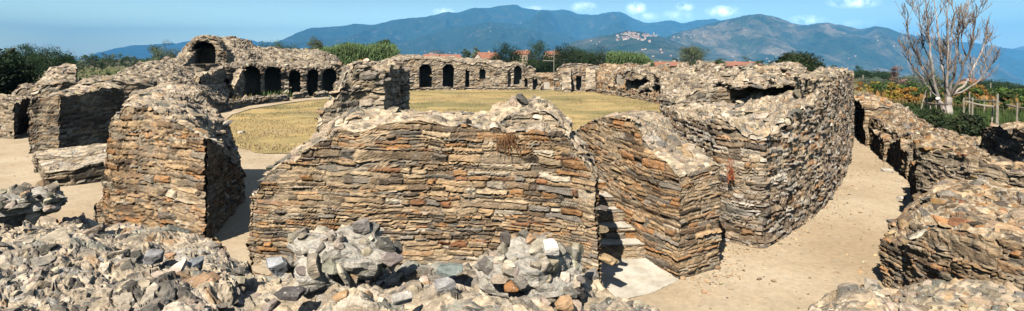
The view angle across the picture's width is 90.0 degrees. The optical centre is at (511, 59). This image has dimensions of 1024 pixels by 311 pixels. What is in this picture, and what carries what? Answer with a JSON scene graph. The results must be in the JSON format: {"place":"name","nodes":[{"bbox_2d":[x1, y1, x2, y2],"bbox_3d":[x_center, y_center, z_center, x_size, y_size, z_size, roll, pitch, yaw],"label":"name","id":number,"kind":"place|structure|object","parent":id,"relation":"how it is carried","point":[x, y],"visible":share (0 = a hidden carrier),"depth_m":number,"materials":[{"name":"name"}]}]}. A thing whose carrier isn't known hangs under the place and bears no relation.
{"place":"outdoors","nodes":[
{"label":"outdoors","id":0,"kind":"place"},
{"bbox_2d":[75,38,273,59],"bbox_3d":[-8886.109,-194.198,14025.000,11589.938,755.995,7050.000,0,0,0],"label":"hills","id":1,"kind":"structure","parent":0,"point":[139,51],"depth_m":12272.62,"materials":[{"name":"blue"}]},
{"bbox_2d":[223,97,328,118],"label":"arena path","id":2,"kind":"structure","parent":0,"point":[228,115],"depth_m":41.42,"materials":[{"name":"sand"}]},
{"bbox_2d":[425,50,446,53],"bbox_3d":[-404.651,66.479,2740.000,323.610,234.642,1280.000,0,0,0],"label":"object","id":3,"kind":"structure","parent":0,"point":[438,52],"depth_m":2486.87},
{"bbox_2d":[227,90,660,153],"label":"arena turf","id":4,"kind":"structure","parent":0,"point":[442,107],"depth_m":38.68,"materials":[{"name":"plant"}]},
{"bbox_2d":[0,88,913,310],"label":"sand path","id":5,"kind":"structure","parent":0,"point":[752,292],"depth_m":10.53,"materials":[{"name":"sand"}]},
{"bbox_2d":[12,81,34,127],"bbox_3d":[-28.226,2.554,30.043,1.473,2.546,6.657,0,0,-42],"label":"wall stub","id":6,"kind":"object","parent":5,"relation":"on","point":[24,89],"depth_m":27.75,"materials":[{"name":"stone"}]},
{"bbox_2d":[31,143,106,185],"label":"stepped block","id":7,"kind":"structure","parent":5,"relation":"on","point":[72,166],"depth_m":16.29,"materials":[{"name":"stone"}]},
{"bbox_2d":[69,74,157,103],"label":"wall","id":8,"kind":"structure","parent":5,"relation":"on","point":[129,83],"depth_m":26.44,"materials":[{"name":"stone"}]},
{"bbox_2d":[93,82,245,237],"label":"masonry pier","id":9,"kind":"structure","parent":5,"relation":"on","point":[173,157],"depth_m":11.17,"materials":[{"name":"stone"}]},
{"bbox_2d":[292,91,308,98],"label":"stone plinth","id":10,"kind":"structure","parent":5,"relation":"on","point":[300,95],"depth_m":49.86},
{"bbox_2d":[313,90,328,97],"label":"stone plinth","id":11,"kind":"structure","parent":5,"relation":"on","point":[323,93],"depth_m":51.76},
{"bbox_2d":[246,58,618,280],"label":"coursed wall","id":12,"kind":"structure","parent":5,"relation":"on","point":[427,187],"depth_m":8.87,"materials":[{"name":"stone"}]},
{"bbox_2d":[487,130,531,160],"bbox_3d":[-0.036,1.454,8.528,0.767,0.556,0.211,0,0,0],"label":"withered creeper","id":13,"kind":"object","parent":12,"relation":"attached to","point":[511,140],"visible":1,"depth_m":8.52,"materials":[{"name":"brown plant"}]},
{"bbox_2d":[587,156,647,258],"bbox_3d":[1.816,3.001,11.729,1.776,1.592,4.564,0,0,0],"label":"stone stair","id":14,"kind":"object","parent":5,"relation":"on","point":[619,240],"visible":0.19,"depth_m":9.79,"materials":[{"name":"stone"}]},
{"bbox_2d":[616,297,659,310],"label":"rubble bank","id":15,"kind":"structure","parent":5,"relation":"on","point":[638,305],"depth_m":4.08,"materials":[{"name":"stone"}]},
{"bbox_2d":[600,258,678,298],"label":"landing slab","id":16,"kind":"structure","parent":5,"relation":"on","point":[630,278],"depth_m":8.77,"materials":[{"name":"stone"}]},
{"bbox_2d":[574,109,722,278],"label":"stair wall","id":17,"kind":"structure","parent":5,"relation":"on","point":[659,173],"depth_m":9.30,"materials":[{"name":"stone"}]},
{"bbox_2d":[657,73,724,109],"bbox_3d":[7.862,2.115,21.245,4.055,3.411,10.797,0,0,27],"label":"vault remnant","id":18,"kind":"object","parent":5,"relation":"on","point":[691,89],"visible":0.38,"depth_m":17.82,"materials":[{"name":"stone"}]},
{"bbox_2d":[396,22,581,57],"bbox_3d":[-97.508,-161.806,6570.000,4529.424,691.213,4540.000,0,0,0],"label":"hills","id":19,"kind":"structure","parent":0,"point":[458,40],"depth_m":5856.08,"materials":[{"name":"blue"}]},
{"bbox_2d":[0,0,1023,58],"label":"sky","id":20,"kind":"structure","parent":0,"point":[82,27],"materials":[{"name":"blue"}]},
{"bbox_2d":[35,60,1018,118],"bbox_3d":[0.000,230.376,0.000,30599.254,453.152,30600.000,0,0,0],"label":"ground","id":21,"kind":"structure","parent":0,"point":[112,69],"depth_m":181.22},
{"bbox_2d":[0,94,27,138],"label":"wall stub","id":22,"kind":"object","parent":21,"relation":"on","point":[13,117],"depth_m":24.55,"materials":[{"name":"stone"}]},
{"bbox_2d":[0,48,42,94],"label":"broadleaf tree","id":23,"kind":"object","parent":21,"relation":"on","point":[12,78],"visible":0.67,"depth_m":29.94,"materials":[{"name":"green plant"}]},
{"bbox_2d":[3,42,44,70],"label":"broadleaf tree","id":24,"kind":"object","parent":21,"relation":"on","point":[29,50],"visible":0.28,"depth_m":104.99,"materials":[{"name":"green plant"}]},
{"bbox_2d":[21,44,85,76],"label":"broadleaf tree","id":25,"kind":"object","parent":21,"relation":"on","point":[46,65],"visible":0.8,"depth_m":97.25,"materials":[{"name":"green plant"}]},
{"bbox_2d":[30,63,77,103],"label":"sloping wall","id":26,"kind":"structure","parent":21,"relation":"on","point":[55,79],"depth_m":25.79,"materials":[{"name":"stone"}]},
{"bbox_2d":[21,67,119,76],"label":"vine row","id":27,"kind":"object","parent":21,"relation":"on","point":[83,70],"visible":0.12,"depth_m":103.97,"materials":[{"name":"green plant"}]},
{"bbox_2d":[27,81,124,153],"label":"shaded wall","id":28,"kind":"structure","parent":21,"relation":"on","point":[78,114],"depth_m":21.05,"materials":[{"name":"stone"}]},
{"bbox_2d":[81,55,102,70],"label":"distant tree","id":29,"kind":"object","parent":21,"relation":"on","point":[93,62],"visible":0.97,"depth_m":176.19,"materials":[{"name":"green plant"}]},
{"bbox_2d":[110,53,127,68],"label":"distant tree","id":30,"kind":"object","parent":21,"relation":"on","point":[115,61],"visible":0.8,"depth_m":207.97,"materials":[{"name":"green plant"}]},
{"bbox_2d":[120,57,133,67],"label":"distant tree","id":31,"kind":"object","parent":21,"relation":"on","point":[124,60],"visible":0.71,"depth_m":187.39,"materials":[{"name":"green plant"}]},
{"bbox_2d":[11,86,310,99],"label":"tall weeds","id":32,"kind":"object","parent":21,"relation":"on","point":[266,93],"visible":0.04,"depth_m":49.85,"materials":[{"name":"green plant"}]},
{"bbox_2d":[147,40,179,60],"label":"willow","id":33,"kind":"object","parent":21,"relation":"on","point":[171,54],"visible":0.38,"depth_m":83.50,"materials":[{"name":"green plant"}]},
{"bbox_2d":[111,56,229,111],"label":"ruined bank","id":34,"kind":"structure","parent":21,"relation":"on","point":[165,69],"depth_m":37.33,"materials":[{"name":"stone"}]},
{"bbox_2d":[193,65,225,85],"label":"radial wall","id":35,"kind":"structure","parent":21,"relation":"on","point":[215,76],"depth_m":40.99,"materials":[{"name":"stone"}]},
{"bbox_2d":[226,68,245,98],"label":"radial wall","id":36,"kind":"structure","parent":21,"relation":"on","point":[236,86],"depth_m":44.44,"materials":[{"name":"stone"}]},
{"bbox_2d":[225,93,289,109],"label":"podium wall","id":37,"kind":"structure","parent":21,"relation":"on","point":[244,101],"depth_m":42.20,"materials":[{"name":"stone"}]},
{"bbox_2d":[177,35,344,96],"bbox_3d":[-24.166,0.633,51.765,17.649,6.513,16.802,0,0,-29],"label":"vaulted seating","id":38,"kind":"object","parent":21,"relation":"on","point":[286,69],"visible":0.65,"depth_m":52.17,"materials":[{"name":"stone"}]},
{"bbox_2d":[258,41,297,48],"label":"broadleaf tree","id":39,"kind":"object","parent":21,"relation":"on","point":[279,45],"visible":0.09,"depth_m":91.76,"materials":[{"name":"green plant"}]},
{"bbox_2d":[306,36,324,48],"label":"broadleaf tree","id":40,"kind":"object","parent":21,"relation":"on","point":[317,44],"visible":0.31,"depth_m":99.73,"materials":[{"name":"green plant"}]},
{"bbox_2d":[0,215,637,310],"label":"rubble wall","id":41,"kind":"structure","parent":21,"relation":"on","point":[80,263],"depth_m":3.86,"materials":[{"name":"stone"}]},
{"bbox_2d":[0,179,67,227],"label":"masonry boulder","id":42,"kind":"object","parent":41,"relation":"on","point":[22,202],"visible":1,"depth_m":5.48,"materials":[{"name":"stone"}]},
{"bbox_2d":[143,248,163,264],"bbox_3d":[-3.076,1.690,4.400,0.157,0.113,0.116,0,0,0],"label":"grey stone","id":43,"kind":"object","parent":41,"relation":"on","point":[153,256],"visible":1,"depth_m":4.37,"materials":[{"name":"stone"}]},
{"bbox_2d":[188,256,203,270],"bbox_3d":[-2.498,1.618,4.005,0.111,0.129,0.176,0,0,32],"label":"slate slab","id":44,"kind":"object","parent":41,"relation":"on","point":[197,262],"depth_m":4.00,"materials":[{"name":"stone"}]},
{"bbox_2d":[266,256,287,276],"bbox_3d":[-1.743,1.534,3.796,0.144,0.143,0.119,0,0,-26],"label":"grey stone","id":45,"kind":"object","parent":41,"relation":"on","point":[277,266],"visible":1,"depth_m":3.77,"materials":[{"name":"stone"}]},
{"bbox_2d":[273,286,305,300],"bbox_3d":[-1.496,1.574,3.450,0.198,0.061,0.105,0,0,9],"label":"slate slab","id":46,"kind":"object","parent":41,"relation":"on","point":[291,293],"depth_m":3.42,"materials":[{"name":"stone"}]},
{"bbox_2d":[286,218,402,294],"bbox_3d":[-1.285,1.506,3.925,0.983,0.529,0.721,0,0,0],"label":"masonry outcrop","id":47,"kind":"object","parent":41,"relation":"on","point":[325,260],"visible":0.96,"depth_m":3.72,"materials":[{"name":"stone"}]},
{"bbox_2d":[391,290,412,304],"bbox_3d":[-0.709,1.539,3.301,0.154,0.070,0.063,0,0,-35],"label":"white slab","id":48,"kind":"object","parent":41,"relation":"on","point":[402,298],"depth_m":3.29,"materials":[{"name":"stone"}]},
{"bbox_2d":[434,277,455,292],"bbox_3d":[-0.480,1.599,3.604,0.141,0.118,0.118,0,0,-33],"label":"grey stone","id":49,"kind":"object","parent":41,"relation":"on","point":[443,285],"visible":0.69,"depth_m":3.58,"materials":[{"name":"stone"}]},
{"bbox_2d":[436,263,462,277],"bbox_3d":[-0.470,1.601,3.904,0.215,0.078,0.148,0,0,17],"label":"green slab","id":50,"kind":"object","parent":41,"relation":"on","point":[449,270],"depth_m":3.87,"materials":[{"name":"stone"}]},
{"bbox_2d":[504,280,518,292],"bbox_3d":[-0.001,1.601,3.601,0.112,0.084,0.101,0,0,0],"label":"ochre stone","id":51,"kind":"object","parent":41,"relation":"on","point":[510,286],"visible":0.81,"depth_m":3.57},
{"bbox_2d":[474,229,585,299],"bbox_3d":[0.137,1.614,3.901,0.865,0.565,0.776,0,0,0],"label":"masonry outcrop","id":52,"kind":"object","parent":41,"relation":"on","point":[524,264],"visible":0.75,"depth_m":3.73,"materials":[{"name":"stone"}]},
{"bbox_2d":[542,239,558,254],"bbox_3d":[0.279,1.354,3.701,0.101,0.097,0.085,0,0,-16],"label":"white stone","id":53,"kind":"object","parent":52,"relation":"on","point":[549,246],"visible":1,"depth_m":3.67,"materials":[{"name":"stone"}]},
{"bbox_2d":[555,295,573,310],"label":"ochre stone","id":54,"kind":"object","parent":41,"relation":"on","point":[564,303],"visible":1,"depth_m":3.42,"materials":[{"name":"stone"}]},
{"bbox_2d":[317,39,400,64],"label":"reed thicket","id":55,"kind":"object","parent":21,"relation":"on","point":[348,53],"visible":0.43,"depth_m":78.42,"materials":[{"name":"green plant"}]},
{"bbox_2d":[380,54,514,87],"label":"stone wall","id":56,"kind":"structure","parent":21,"relation":"on","point":[440,71],"depth_m":65.09,"materials":[{"name":"stone"}]},
{"bbox_2d":[461,49,470,57],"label":"broadleaf tree","id":57,"kind":"object","parent":21,"relation":"on","point":[467,53],"visible":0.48,"depth_m":209.72,"materials":[{"name":"green plant"}]},
{"bbox_2d":[409,86,526,90],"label":"arena kerb","id":58,"kind":"structure","parent":21,"relation":"on","point":[467,88],"depth_m":63.46,"materials":[{"name":"stone"}]},
{"bbox_2d":[473,51,496,59],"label":"farmhouse","id":59,"kind":"object","parent":21,"relation":"on","point":[483,55],"visible":0.15,"depth_m":168.37,"materials":[{"name":"tile"}]},
{"bbox_2d":[490,41,523,61],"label":"broadleaf tree","id":60,"kind":"object","parent":21,"relation":"on","point":[500,56],"visible":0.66,"depth_m":94.73,"materials":[{"name":"green plant"}]},
{"bbox_2d":[505,61,525,86],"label":"niche wall","id":61,"kind":"structure","parent":21,"relation":"on","point":[519,67],"depth_m":65.95,"materials":[{"name":"stone"}]},
{"bbox_2d":[513,49,533,62],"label":"farmhouse","id":62,"kind":"object","parent":21,"relation":"on","point":[527,53],"visible":0.21,"depth_m":226.89,"materials":[{"name":"paint"}]},
{"bbox_2d":[523,65,535,89],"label":"gate pillar","id":63,"kind":"structure","parent":21,"relation":"on","point":[529,71],"depth_m":64.73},
{"bbox_2d":[529,74,541,89],"bbox_3d":[2.931,2.803,64.162,1.748,2.089,2.155,0,0,0],"label":"gate stub","id":64,"kind":"object","parent":21,"relation":"on","point":[535,80],"visible":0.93,"depth_m":63.44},
{"bbox_2d":[517,38,558,71],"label":"broadleaf tree","id":65,"kind":"object","parent":21,"relation":"on","point":[535,55],"visible":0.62,"depth_m":87.40,"materials":[{"name":"green plant"}]},
{"bbox_2d":[536,72,553,87],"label":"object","id":66,"kind":"structure","parent":21,"relation":"on","point":[547,77],"depth_m":68.95,"materials":[{"name":"stone"}]},
{"bbox_2d":[533,59,557,72],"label":"bush","id":67,"kind":"object","parent":21,"relation":"on","point":[543,67],"visible":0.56,"depth_m":78.69,"materials":[{"name":"green plant"}]},
{"bbox_2d":[544,42,582,66],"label":"belt tree","id":68,"kind":"object","parent":21,"relation":"on","point":[563,56],"visible":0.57,"depth_m":91.23,"materials":[{"name":"green plant"}]},
{"bbox_2d":[554,46,596,67],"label":"belt tree","id":69,"kind":"object","parent":21,"relation":"on","point":[576,54],"visible":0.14,"depth_m":95.41,"materials":[{"name":"green plant"}]},
{"bbox_2d":[554,63,599,91],"bbox_3d":[7.964,2.094,61.632,6.083,3.538,5.370,0,0,0],"label":"doorway wall","id":70,"kind":"structure","parent":21,"relation":"on","point":[569,77],"depth_m":61.82,"materials":[{"name":"stone"}]},
{"bbox_2d":[558,45,603,65],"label":"belt tree","id":71,"kind":"object","parent":21,"relation":"on","point":[586,59],"visible":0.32,"depth_m":92.67,"materials":[{"name":"green plant"}]},
{"bbox_2d":[586,46,609,64],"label":"belt tree","id":72,"kind":"object","parent":21,"relation":"on","point":[601,55],"visible":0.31,"depth_m":94.88,"materials":[{"name":"green plant"}]},
{"bbox_2d":[596,89,659,104],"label":"arena edge wall","id":73,"kind":"structure","parent":21,"relation":"on","point":[605,92],"depth_m":51.92,"materials":[{"name":"stone"}]},
{"bbox_2d":[606,50,653,66],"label":"reed thicket","id":74,"kind":"object","parent":21,"relation":"on","point":[620,57],"visible":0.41,"depth_m":84.31,"materials":[{"name":"green plant"}]},
{"bbox_2d":[595,63,685,102],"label":"seating bank","id":75,"kind":"structure","parent":21,"relation":"on","point":[604,80],"depth_m":55.99,"materials":[{"name":"stone"}]},
{"bbox_2d":[608,62,632,81],"bbox_3d":[12.352,2.109,59.722,1.050,3.555,6.926,0,0,38],"label":"radial rib","id":76,"kind":"object","parent":75,"relation":"on","point":[615,70],"visible":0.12,"depth_m":59.82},
{"bbox_2d":[620,62,650,86],"bbox_3d":[13.855,2.078,57.058,1.482,3.589,9.382,0,0,31],"label":"radial rib","id":77,"kind":"object","parent":75,"relation":"on","point":[648,64],"visible":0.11,"depth_m":59.29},
{"bbox_2d":[642,63,670,83],"bbox_3d":[14.839,2.109,53.131,1.157,3.541,9.835,0,0,32],"label":"radial rib","id":78,"kind":"object","parent":75,"relation":"on","point":[660,66],"visible":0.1,"depth_m":55.08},
{"bbox_2d":[656,62,688,97],"bbox_3d":[15.314,2.041,48.359,1.490,3.700,10.549,0,0,29],"label":"radial rib","id":79,"kind":"object","parent":75,"relation":"on","point":[680,64],"visible":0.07,"depth_m":51.48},
{"bbox_2d":[653,60,679,67],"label":"farmhouse","id":80,"kind":"object","parent":21,"relation":"on","point":[673,63],"visible":0.2,"depth_m":148.76,"materials":[{"name":"tile"}]},
{"bbox_2d":[676,43,711,65],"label":"olive tree","id":81,"kind":"object","parent":21,"relation":"on","point":[690,54],"visible":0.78,"depth_m":109.54,"materials":[{"name":"green plant"}]},
{"bbox_2d":[621,61,809,114],"bbox_3d":[13.607,2.011,41.077,10.383,3.849,30.687,0,0,0],"label":"rubble mass","id":82,"kind":"object","parent":21,"relation":"on","point":[661,79],"visible":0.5,"depth_m":38.13,"materials":[{"name":"stone"}]},
{"bbox_2d":[725,60,743,66],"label":"farmhouse","id":83,"kind":"object","parent":21,"relation":"on","point":[735,63],"visible":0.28,"depth_m":237.27,"materials":[{"name":"tile"}]},
{"bbox_2d":[665,62,855,248],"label":"curved wall","id":84,"kind":"structure","parent":21,"relation":"on","point":[781,135],"depth_m":11.95,"materials":[{"name":"stone"}]},
{"bbox_2d":[727,158,734,183],"bbox_3d":[4.429,2.255,10.380,0.201,0.528,0.097,0,0,0],"label":"withered tuft","id":85,"kind":"object","parent":84,"relation":"attached to","point":[730,175],"visible":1,"depth_m":10.38,"materials":[{"name":"brown plant"}]},
{"bbox_2d":[768,50,825,71],"bbox_3d":[18.625,1.631,33.922,3.981,4.548,3.479,0,0,0],"label":"round shrub","id":86,"kind":"object","parent":21,"relation":"on","point":[808,62],"visible":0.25,"depth_m":33.35,"materials":[{"name":"green plant"}]},
{"bbox_2d":[853,69,878,78],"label":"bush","id":87,"kind":"object","parent":21,"relation":"on","point":[858,74],"visible":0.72,"depth_m":128.65,"materials":[{"name":"green plant"}]},
{"bbox_2d":[854,92,890,145],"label":"spur wall","id":88,"kind":"structure","parent":21,"relation":"on","point":[868,105],"depth_m":23.22,"materials":[{"name":"stone"}]},
{"bbox_2d":[856,76,889,89],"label":"bush","id":89,"kind":"object","parent":21,"relation":"on","point":[866,80],"visible":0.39,"depth_m":79.81,"materials":[{"name":"green plant"}]},
{"bbox_2d":[871,129,892,161],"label":"spur wall","id":90,"kind":"structure","parent":21,"relation":"on","point":[880,141],"depth_m":19.56,"materials":[{"name":"stone"}]},
{"bbox_2d":[866,69,900,80],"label":"umbrella pine","id":91,"kind":"object","parent":21,"relation":"on","point":[882,75],"visible":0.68,"depth_m":126.86,"materials":[{"name":"green plant"}]},
{"bbox_2d":[888,65,909,85],"bbox_3d":[46.789,2.564,61.884,2.360,3.892,2.129,0,0,-44],"label":"twiggy tree","id":92,"kind":"object","parent":21,"relation":"on","point":[898,81],"visible":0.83,"depth_m":61.88,"materials":[{"name":"grey plant"}]},
{"bbox_2d":[888,137,913,178],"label":"spur wall","id":93,"kind":"structure","parent":21,"relation":"on","point":[901,157],"depth_m":16.96,"materials":[{"name":"stone"}]},
{"bbox_2d":[907,160,916,194],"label":"spur wall","id":94,"kind":"structure","parent":21,"relation":"on","point":[912,167],"depth_m":14.10,"materials":[{"name":"stone"}]},
{"bbox_2d":[807,277,1023,310],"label":"rubble shelf","id":95,"kind":"object","parent":21,"relation":"on","point":[955,294],"visible":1,"depth_m":5.01,"materials":[{"name":"stone"}]},
{"bbox_2d":[896,74,943,89],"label":"bush","id":96,"kind":"object","parent":21,"relation":"on","point":[912,78],"visible":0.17,"depth_m":75.23,"materials":[{"name":"green plant"}]},
{"bbox_2d":[868,95,987,160],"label":"wall","id":97,"kind":"structure","parent":21,"relation":"on","point":[903,121],"depth_m":19.72,"materials":[{"name":"stone"}]},
{"bbox_2d":[917,107,951,124],"bbox_3d":[22.141,3.179,26.963,1.771,1.449,1.362,0,0,21],"label":"scrub","id":98,"kind":"object","parent":21,"relation":"on","point":[926,115],"visible":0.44,"depth_m":26.71,"materials":[{"name":"green plant"}]},
{"bbox_2d":[858,89,1018,101],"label":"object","id":99,"kind":"object","parent":21,"relation":"on","point":[920,96],"visible":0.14,"depth_m":46.95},
{"bbox_2d":[854,80,1023,97],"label":"vine row","id":100,"kind":"object","parent":21,"relation":"on","point":[886,82],"visible":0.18,"depth_m":60.71,"materials":[{"name":"green plant"}]},
{"bbox_2d":[926,66,951,88],"bbox_3d":[48.394,2.488,58.035,2.579,4.157,2.346,0,0,0],"label":"broadleaf tree","id":101,"kind":"object","parent":21,"relation":"on","point":[938,81],"visible":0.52,"depth_m":57.98,"materials":[{"name":"green plant"}]},
{"bbox_2d":[859,81,1019,100],"bbox_3d":[44.097,3.346,51.032,15.851,2.421,1.485,0,0,31],"label":"vine row","id":102,"kind":"object","parent":21,"relation":"on","point":[915,85],"visible":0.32,"depth_m":52.53,"materials":[{"name":"green plant"}]},
{"bbox_2d":[870,81,1023,100],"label":"vine row","id":103,"kind":"object","parent":21,"relation":"on","point":[981,87],"visible":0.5,"depth_m":44.23,"materials":[{"name":"green plant"}]},
{"bbox_2d":[895,0,1005,114],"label":"dead tree","id":104,"kind":"object","parent":21,"relation":"on","point":[951,91],"visible":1,"depth_m":34.41,"materials":[{"name":"grey wood"}]},
{"bbox_2d":[878,134,1023,291],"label":"stepped wall","id":105,"kind":"structure","parent":21,"relation":"on","point":[961,216],"depth_m":8.27,"materials":[{"name":"stone"}]},
{"bbox_2d":[884,82,1023,108],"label":"vine row","id":106,"kind":"object","parent":21,"relation":"on","point":[958,99],"visible":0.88,"depth_m":39.37,"materials":[{"name":"green plant"}]},
{"bbox_2d":[933,112,988,136],"bbox_3d":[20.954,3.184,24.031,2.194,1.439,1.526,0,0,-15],"label":"scrub","id":107,"kind":"object","parent":21,"relation":"on","point":[966,121],"visible":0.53,"depth_m":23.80,"materials":[{"name":"green plant"}]},
{"bbox_2d":[968,78,1016,90],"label":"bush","id":108,"kind":"object","parent":21,"relation":"on","point":[994,84],"visible":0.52,"depth_m":122.63,"materials":[{"name":"green plant"}]},
{"bbox_2d":[996,95,997,124],"bbox_3d":[25.563,2.875,27.000,0.124,2.052,0.082,0,0,0],"label":"pergola post","id":109,"kind":"object","parent":21,"relation":"on","point":[996,109],"visible":0.71,"depth_m":26.97,"materials":[{"name":"grey wood"}]},
{"bbox_2d":[965,101,995,107],"bbox_3d":[25.281,2.398,27.602,1.279,0.325,0.094,0,0,39],"label":"pergola rail","id":110,"kind":"object","parent":109,"relation":"attached to","point":[980,104],"visible":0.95,"depth_m":27.58,"materials":[{"name":"grey wood"}]},
{"bbox_2d":[979,121,1023,162],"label":"dark wall","id":111,"kind":"structure","parent":21,"relation":"on","point":[1005,140],"depth_m":12.54,"materials":[{"name":"stone"}]},
{"bbox_2d":[561,31,712,60],"bbox_3d":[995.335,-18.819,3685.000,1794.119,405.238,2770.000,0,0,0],"label":"hill","id":112,"kind":"structure","parent":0,"point":[669,47],"depth_m":3132.07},
{"bbox_2d":[265,4,1023,79],"bbox_3d":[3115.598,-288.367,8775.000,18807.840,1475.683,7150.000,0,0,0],"label":"hills","id":113,"kind":"structure","parent":0,"point":[576,25],"depth_m":8282.34,"materials":[{"name":"blue"}]},
{"bbox_2d":[665,14,1023,86],"bbox_3d":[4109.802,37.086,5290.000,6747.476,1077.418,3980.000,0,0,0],"label":"hills","id":114,"kind":"structure","parent":0,"point":[756,37],"depth_m":4294.35,"materials":[{"name":"blue"}]},
{"bbox_2d":[885,97,1023,128],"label":"verge grass","id":115,"kind":"structure","parent":0,"point":[1006,117],"depth_m":36.03,"materials":[{"name":"plant"}]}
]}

